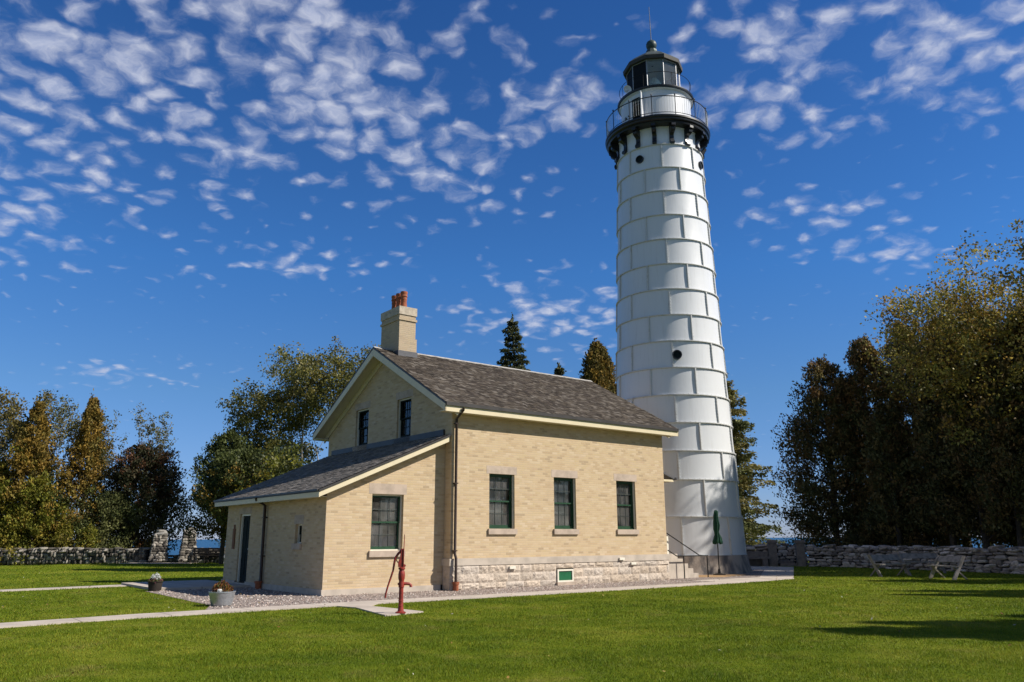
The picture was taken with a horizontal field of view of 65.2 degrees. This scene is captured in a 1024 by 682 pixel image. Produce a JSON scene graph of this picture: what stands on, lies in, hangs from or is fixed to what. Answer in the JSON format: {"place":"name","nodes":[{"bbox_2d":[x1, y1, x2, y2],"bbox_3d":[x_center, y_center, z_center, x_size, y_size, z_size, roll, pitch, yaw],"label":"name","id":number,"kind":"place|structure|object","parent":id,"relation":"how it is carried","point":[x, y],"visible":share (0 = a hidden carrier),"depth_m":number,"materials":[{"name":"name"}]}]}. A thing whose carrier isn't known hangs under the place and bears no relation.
{"place":"outdoors","nodes":[
{"label":"outdoors","id":0,"kind":"place"},
{"bbox_2d":[0,585,125,591],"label":"side path","id":1,"kind":"structure","parent":0,"point":[52,588],"depth_m":23.41,"materials":[{"name":"concrete"}]},
{"bbox_2d":[177,528,196,562],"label":"gate pier","id":2,"kind":"structure","parent":0,"point":[187,546],"depth_m":48.89,"materials":[{"name":"grey stone"}]},
{"bbox_2d":[336,603,422,615],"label":"concrete slab","id":3,"kind":"structure","parent":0,"point":[372,608],"depth_m":15.97,"materials":[{"name":"concrete"}]},
{"bbox_2d":[384,534,411,613],"bbox_3d":[-2.169,4.458,15.367,0.507,1.450,0.199,-2,-14,6],"label":"water pump","id":4,"kind":"object","parent":3,"relation":"on","point":[401,573],"visible":1,"depth_m":15.31,"materials":[{"name":"red paint"}]},
{"bbox_2d":[0,578,793,627],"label":"concrete path","id":5,"kind":"structure","parent":0,"point":[98,618],"depth_m":17.05,"materials":[{"name":"grey concrete"}]},
{"bbox_2d":[0,562,1023,681],"bbox_3d":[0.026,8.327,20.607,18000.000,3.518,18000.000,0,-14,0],"label":"ground","id":6,"kind":"structure","parent":0,"point":[580,674],"depth_m":11.85,"materials":[{"name":"green plant"}]},
{"bbox_2d":[0,450,23,547],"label":"cedar tree","id":7,"kind":"object","parent":6,"relation":"on","point":[5,475],"visible":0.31,"depth_m":52.17,"materials":[{"name":"green plant"}]},
{"bbox_2d":[0,386,57,460],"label":"aspen tree","id":8,"kind":"object","parent":6,"relation":"on","point":[11,430],"visible":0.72,"depth_m":55.25,"materials":[{"name":"green plant"}]},
{"bbox_2d":[0,391,60,548],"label":"cedar tree","id":9,"kind":"object","parent":6,"relation":"on","point":[33,453],"visible":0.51,"depth_m":53.34,"materials":[{"name":"green plant"}]},
{"bbox_2d":[0,466,75,565],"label":"cedar tree","id":10,"kind":"object","parent":6,"relation":"on","point":[45,520],"visible":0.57,"depth_m":51.62,"materials":[{"name":"green plant"}]},
{"bbox_2d":[50,512,77,547],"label":"young cedar","id":11,"kind":"object","parent":6,"relation":"on","point":[64,525],"visible":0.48,"depth_m":51.63,"materials":[{"name":"green plant"}]},
{"bbox_2d":[29,389,114,489],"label":"birch tree","id":12,"kind":"object","parent":6,"relation":"on","point":[60,418],"visible":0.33,"depth_m":58.41,"materials":[{"name":"green plant"}]},
{"bbox_2d":[0,547,150,565],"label":"stone wall","id":13,"kind":"structure","parent":6,"relation":"on","point":[58,555],"depth_m":49.44,"materials":[{"name":"grey stone"}]},
{"bbox_2d":[32,388,123,547],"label":"cedar tree","id":14,"kind":"object","parent":6,"relation":"on","point":[81,446],"visible":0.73,"depth_m":54.60,"materials":[{"name":"green plant"}]},
{"bbox_2d":[72,518,100,547],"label":"young cedar","id":15,"kind":"object","parent":6,"relation":"on","point":[90,535],"visible":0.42,"depth_m":51.66,"materials":[{"name":"green plant"}]},
{"bbox_2d":[67,483,159,548],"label":"willow shrub","id":16,"kind":"object","parent":6,"relation":"on","point":[114,497],"visible":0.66,"depth_m":53.78,"materials":[{"name":"green plant"}]},
{"bbox_2d":[94,400,175,485],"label":"birch tree","id":17,"kind":"object","parent":6,"relation":"on","point":[158,432],"visible":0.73,"depth_m":59.80,"materials":[{"name":"green plant"}]},
{"bbox_2d":[94,440,193,553],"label":"bushy tree","id":18,"kind":"object","parent":6,"relation":"on","point":[155,491],"visible":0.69,"depth_m":55.73,"materials":[{"name":"leaf"},{"name":"bark"}]},
{"bbox_2d":[119,563,185,563],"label":"stone pad","id":19,"kind":"object","parent":6,"relation":"on","point":[152,563],"visible":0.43,"depth_m":47.29,"materials":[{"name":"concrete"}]},
{"bbox_2d":[148,530,168,562],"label":"gate pier","id":20,"kind":"structure","parent":6,"relation":"on","point":[158,553],"depth_m":48.92,"materials":[{"name":"grey stone"}]},
{"bbox_2d":[166,555,177,562],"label":"stone wall","id":21,"kind":"structure","parent":6,"relation":"on","point":[173,559],"depth_m":56.09,"materials":[{"name":"grey stone"}]},
{"bbox_2d":[121,580,249,589],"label":"paved patio","id":22,"kind":"structure","parent":6,"relation":"on","point":[188,584],"depth_m":24.11,"materials":[{"name":"concrete"}]},
{"bbox_2d":[189,548,219,562],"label":"slatted bench","id":23,"kind":"object","parent":6,"relation":"on","point":[195,550],"visible":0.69,"depth_m":48.32,"materials":[{"name":"grey wood"}]},
{"bbox_2d":[191,550,224,562],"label":"stone wall","id":24,"kind":"structure","parent":6,"relation":"on","point":[200,559],"depth_m":48.54,"materials":[{"name":"grey stone"}]},
{"bbox_2d":[171,420,255,563],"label":"cedar tree","id":25,"kind":"object","parent":6,"relation":"on","point":[228,438],"visible":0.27,"depth_m":46.19,"materials":[{"name":"green plant"}]},
{"bbox_2d":[187,441,291,530],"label":"bushy tree","id":26,"kind":"object","parent":6,"relation":"on","point":[203,491],"visible":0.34,"depth_m":44.26,"materials":[{"name":"green plant"}]},
{"bbox_2d":[221,441,310,509],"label":"maple tree","id":27,"kind":"object","parent":6,"relation":"on","point":[292,463],"visible":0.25,"depth_m":42.95,"materials":[{"name":"green plant"}]},
{"bbox_2d":[213,336,380,464],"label":"aspen tree","id":28,"kind":"object","parent":6,"relation":"on","point":[313,391],"visible":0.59,"depth_m":56.36,"materials":[{"name":"green plant"}]},
{"bbox_2d":[146,580,711,609],"bbox_3d":[-3.026,7.649,25.200,16.600,0.001,11.150,10,-17,-37],"label":"gravel bed","id":29,"kind":"object","parent":6,"relation":"on","point":[201,594],"visible":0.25,"depth_m":20.56,"materials":[{"name":"grey gravel"}]},
{"bbox_2d":[147,573,163,590],"bbox_3d":[-9.931,6.689,22.298,0.436,0.492,0.435,0,-14,0],"label":"flower pot","id":30,"kind":"object","parent":29,"relation":"on","point":[155,582],"visible":0.99,"depth_m":22.17,"materials":[{"name":"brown wood"}]},
{"bbox_2d":[208,579,235,605],"bbox_3d":[-6.263,5.429,17.309,0.566,0.531,0.566,0,-14,0],"label":"steel planter","id":31,"kind":"object","parent":29,"relation":"on","point":[219,596],"visible":1,"depth_m":17.12,"materials":[{"name":"metal"}]},
{"bbox_2d":[213,291,708,595],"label":"keeper house","id":32,"kind":"structure","parent":29,"relation":"on","point":[463,475],"depth_m":24.40,"materials":[{"name":"beige brick"}]},
{"bbox_2d":[231,525,235,548],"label":"window","id":33,"kind":"structure","parent":32,"relation":"attached to","point":[233,537],"depth_m":25.46,"materials":[{"name":"wood"}]},
{"bbox_2d":[237,507,251,582],"bbox_3d":[-8.264,6.319,24.852,0.164,2.260,1.090,10,-17,-37],"label":"door","id":34,"kind":"structure","parent":32,"relation":"in","point":[246,512],"depth_m":24.97,"materials":[{"name":"green paint"}]},
{"bbox_2d":[291,515,303,549],"bbox_3d":[-5.750,5.198,21.774,0.240,0.910,0.620,10,-17,-37],"label":"window","id":35,"kind":"structure","parent":32,"relation":"in","point":[299,519],"depth_m":21.82,"materials":[{"name":"black paint"}]},
{"bbox_2d":[352,400,370,451],"bbox_3d":[-5.101,2.935,27.503,0.230,1.660,1.110,10,-17,-37],"label":"window","id":36,"kind":"structure","parent":32,"relation":"in","point":[363,415],"depth_m":27.66,"materials":[{"name":"black paint"}]},
{"bbox_2d":[368,483,406,556],"bbox_3d":[-3.453,4.856,21.721,1.160,1.925,0.405,10,-17,-37],"label":"window","id":37,"kind":"structure","parent":32,"relation":"in","point":[376,489],"depth_m":21.75,"materials":[{"name":"green paint"}]},
{"bbox_2d":[395,389,412,442],"bbox_3d":[-3.371,2.399,25.348,0.230,1.660,1.060,10,-17,-37],"label":"window","id":38,"kind":"structure","parent":32,"relation":"in","point":[404,430],"depth_m":25.52,"materials":[{"name":"black paint"}]},
{"bbox_2d":[487,465,517,533],"bbox_3d":[-0.385,4.723,23.761,1.130,1.970,0.405,10,-17,-37],"label":"window","id":39,"kind":"structure","parent":32,"relation":"in","point":[497,481],"depth_m":23.89,"materials":[{"name":"green paint"}]},
{"bbox_2d":[551,470,578,533],"bbox_3d":[1.579,5.083,25.247,1.110,1.970,0.405,10,-17,-37],"label":"window","id":40,"kind":"structure","parent":32,"relation":"in","point":[560,484],"depth_m":25.39,"materials":[{"name":"green paint"}]},
{"bbox_2d":[556,569,575,585],"bbox_3d":[1.612,7.240,24.532,0.760,0.480,0.230,10,-17,-37],"label":"basement window","id":41,"kind":"structure","parent":32,"relation":"in","point":[563,576],"depth_m":24.48,"materials":[{"name":"green paint"}]},
{"bbox_2d":[614,474,638,533],"bbox_3d":[3.733,5.479,26.879,1.090,1.970,0.405,10,-17,-37],"label":"window","id":42,"kind":"structure","parent":32,"relation":"in","point":[623,493],"depth_m":27.04,"materials":[{"name":"green paint"}]},
{"bbox_2d":[628,488,630,525],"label":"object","id":43,"kind":"structure","parent":32,"relation":"in","point":[628,488],"depth_m":29.00,"materials":[{"name":"black paint"}]},
{"bbox_2d":[2,567,1021,680],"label":"fallen leaves","id":44,"kind":"object","parent":6,"relation":"on","point":[526,612],"visible":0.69,"depth_m":16.21,"materials":[{"name":"brown plant"}]},
{"bbox_2d":[496,312,530,370],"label":"spruce tree","id":45,"kind":"object","parent":6,"relation":"on","point":[508,358],"visible":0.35,"depth_m":59.17,"materials":[{"name":"green plant"}]},
{"bbox_2d":[553,362,566,376],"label":"spruce tree","id":46,"kind":"object","parent":6,"relation":"on","point":[558,370],"visible":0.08,"depth_m":63.07,"materials":[{"name":"green plant"}]},
{"bbox_2d":[578,338,616,394],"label":"cedar tree","id":47,"kind":"object","parent":6,"relation":"on","point":[598,365],"visible":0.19,"depth_m":60.04,"materials":[{"name":"green plant"}]},
{"bbox_2d":[726,373,785,549],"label":"spruce tree","id":48,"kind":"object","parent":6,"relation":"on","point":[746,476],"visible":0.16,"depth_m":52.98,"materials":[{"name":"green plant"}]},
{"bbox_2d":[746,544,768,561],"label":"stone wall","id":49,"kind":"structure","parent":6,"relation":"on","point":[762,547],"depth_m":40.46,"materials":[{"name":"grey stone"}]},
{"bbox_2d":[766,540,777,565],"bbox_3d":[13.033,10.709,40.041,0.500,1.470,0.500,-3,-14,12],"label":"gate post","id":50,"kind":"object","parent":6,"relation":"on","point":[772,550],"visible":0.88,"depth_m":39.89,"materials":[{"name":"stone"}]},
{"bbox_2d":[766,543,808,564],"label":"stone wall","id":51,"kind":"structure","parent":6,"relation":"on","point":[785,551],"depth_m":41.58,"materials":[{"name":"grey stone"}]},
{"bbox_2d":[778,560,796,565],"bbox_3d":[13.725,11.196,40.127,0.820,0.360,0.900,0,-14,0],"label":"stone step","id":52,"kind":"object","parent":6,"relation":"on","point":[786,563],"visible":0.57,"depth_m":39.85,"materials":[{"name":"grey stone"}]},
{"bbox_2d":[776,530,807,553],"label":"shore bush","id":53,"kind":"object","parent":6,"relation":"on","point":[792,542],"visible":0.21,"depth_m":42.80,"materials":[{"name":"green plant"}]},
{"bbox_2d":[794,540,805,565],"bbox_3d":[14.383,10.669,39.896,0.500,1.470,0.500,-3,-14,12],"label":"gate post","id":54,"kind":"object","parent":6,"relation":"on","point":[800,552],"visible":0.88,"depth_m":39.75,"materials":[{"name":"stone"}]},
{"bbox_2d":[769,353,894,546],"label":"cedar tree","id":55,"kind":"object","parent":6,"relation":"on","point":[818,398],"visible":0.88,"depth_m":44.69,"materials":[{"name":"green plant"}]},
{"bbox_2d":[821,529,862,545],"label":"shore bush","id":56,"kind":"object","parent":6,"relation":"on","point":[838,539],"visible":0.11,"depth_m":42.04,"materials":[{"name":"green plant"}]},
{"bbox_2d":[835,523,896,545],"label":"undergrowth bush","id":57,"kind":"object","parent":6,"relation":"on","point":[859,542],"visible":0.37,"depth_m":41.52,"materials":[{"name":"green plant"}]},
{"bbox_2d":[821,333,917,544],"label":"cedar tree","id":58,"kind":"object","parent":6,"relation":"on","point":[863,369],"visible":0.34,"depth_m":44.48,"materials":[{"name":"green plant"}]},
{"bbox_2d":[867,554,910,576],"bbox_3d":[13.964,8.295,29.644,1.560,0.780,0.620,6,-15,-22],"label":"wooden bench","id":59,"kind":"object","parent":6,"relation":"on","point":[872,558],"visible":0.96,"depth_m":29.66,"materials":[{"name":"grey wood"}]},
{"bbox_2d":[806,544,1023,573],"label":"stone wall","id":60,"kind":"structure","parent":6,"relation":"on","point":[998,559],"depth_m":34.67,"materials":[{"name":"grey stone"}]},
{"bbox_2d":[868,320,961,538],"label":"cedar tree","id":61,"kind":"object","parent":6,"relation":"on","point":[897,400],"visible":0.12,"depth_m":42.99,"materials":[{"name":"green plant"}]},
{"bbox_2d":[897,553,945,572],"bbox_3d":[16.376,8.874,32.025,1.660,0.780,0.620,1,-14,-3],"label":"wooden bench","id":62,"kind":"object","parent":6,"relation":"on","point":[918,555],"visible":0.69,"depth_m":32.18,"materials":[{"name":"grey wood"}]},
{"bbox_2d":[894,527,972,546],"bbox_3d":[20.886,10.030,39.929,3.832,2.892,3.697,0,-14,0],"label":"undergrowth bush","id":63,"kind":"object","parent":6,"relation":"on","point":[911,540],"visible":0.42,"depth_m":39.31,"materials":[{"name":"green plant"}]},
{"bbox_2d":[858,230,1023,457],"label":"birch tree","id":64,"kind":"object","parent":6,"relation":"on","point":[959,326],"visible":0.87,"depth_m":36.96,"materials":[{"name":"green plant"}]},
{"bbox_2d":[903,363,978,545],"bbox_3d":[20.625,5.825,38.318,4.002,10.283,3.185,10,-17,-36],"label":"cedar tree","id":65,"kind":"object","parent":6,"relation":"on","point":[926,450],"visible":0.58,"depth_m":37.93,"materials":[{"name":"green plant"}]},
{"bbox_2d":[927,555,966,579],"bbox_3d":[14.904,7.749,27.437,0.620,0.780,1.310,2,-14,-9],"label":"wooden bench","id":66,"kind":"object","parent":6,"relation":"on","point":[959,560],"visible":0.95,"depth_m":27.34,"materials":[{"name":"grey wood"}]},
{"bbox_2d":[890,311,1010,547],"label":"cedar tree","id":67,"kind":"object","parent":6,"relation":"on","point":[960,542],"visible":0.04,"depth_m":40.20,"materials":[{"name":"green plant"}]},
{"bbox_2d":[932,377,1015,548],"bbox_3d":[20.919,5.782,36.384,3.895,9.447,3.855,0,-14,0],"label":"cedar tree","id":68,"kind":"object","parent":6,"relation":"on","point":[960,462],"visible":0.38,"depth_m":36.18,"materials":[{"name":"green plant"}]},
{"bbox_2d":[930,311,1022,547],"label":"cedar tree","id":69,"kind":"object","parent":6,"relation":"on","point":[979,365],"visible":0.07,"depth_m":38.30,"materials":[{"name":"green plant"}]},
{"bbox_2d":[961,342,1023,546],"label":"cedar tree","id":70,"kind":"object","parent":6,"relation":"on","point":[1005,465],"visible":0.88,"depth_m":34.21,"materials":[{"name":"green plant"}]},
{"bbox_2d":[964,297,1023,545],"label":"cedar tree","id":71,"kind":"object","parent":6,"relation":"on","point":[1012,538],"visible":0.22,"depth_m":35.09,"materials":[{"name":"green plant"}]},
{"bbox_2d":[967,364,1023,539],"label":"cedar tree","id":72,"kind":"object","parent":6,"relation":"on","point":[993,458],"visible":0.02,"depth_m":36.15,"materials":[{"name":"green plant"}]},
{"bbox_2d":[979,219,1023,420],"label":"birch tree","id":73,"kind":"object","parent":6,"relation":"on","point":[1018,295],"visible":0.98,"depth_m":34.02,"materials":[{"name":"green plant"}]},
{"bbox_2d":[0,0,1023,539],"label":"sky","id":74,"kind":"structure","parent":0,"point":[190,190],"materials":[{"name":"blue"}]},
{"bbox_2d":[132,538,1012,557],"bbox_3d":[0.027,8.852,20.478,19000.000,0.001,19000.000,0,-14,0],"label":"lake water","id":75,"kind":"structure","parent":0,"point":[205,543],"depth_m":566.15,"materials":[{"name":"blue liquid"}]},
{"bbox_2d":[670,566,793,581],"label":"paved patio","id":76,"kind":"structure","parent":0,"point":[771,572],"depth_m":30.73,"materials":[{"name":"concrete"}]},
{"bbox_2d":[605,13,752,574],"bbox_3d":[7.007,-3.498,36.705,5.900,27.100,5.900,0,-14,0],"label":"lighthouse","id":77,"kind":"object","parent":76,"relation":"on","point":[670,363],"visible":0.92,"depth_m":34.37,"materials":[{"name":"metal"}]},
{"bbox_2d":[640,90,643,116],"bbox_3d":[5.975,-10.760,36.809,0.049,1.420,0.520,-5,-15,20],"label":"watch room door","id":78,"kind":"structure","parent":77,"relation":"in","point":[641,95],"depth_m":36.70,"materials":[{"name":"white metal"}]},
{"bbox_2d":[675,570,763,579],"bbox_3d":[8.608,9.005,30.913,2.801,0.001,10.230,-8,-16,30],"label":"gravel strip","id":79,"kind":"object","parent":76,"relation":"on","point":[756,573],"visible":0.5,"depth_m":28.48,"materials":[{"name":"grey gravel"}]},
{"bbox_2d":[699,574,740,576],"bbox_3d":[7.346,8.653,29.493,3.612,0.001,1.598,12,-18,-41],"label":"wood chip patch","id":80,"kind":"object","parent":79,"relation":"on","point":[727,575],"visible":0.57,"depth_m":29.79,"materials":[{"name":"beige wood"}]},
{"bbox_2d":[712,510,725,574],"bbox_3d":[7.864,7.710,30.640,0.480,2.430,0.480,0,-14,0],"label":"patio umbrella","id":81,"kind":"object","parent":80,"relation":"on","point":[717,538],"visible":0.98,"depth_m":30.66,"materials":[{"name":"fabric"}]},
{"bbox_2d":[746,551,770,565],"bbox_3d":[11.861,10.845,39.848,1.850,0.720,0.520,-1,-14,3],"label":"stone bench","id":82,"kind":"object","parent":76,"relation":"on","point":[758,558],"visible":0.46,"depth_m":39.99,"materials":[{"name":"grey stone"}]}
]}

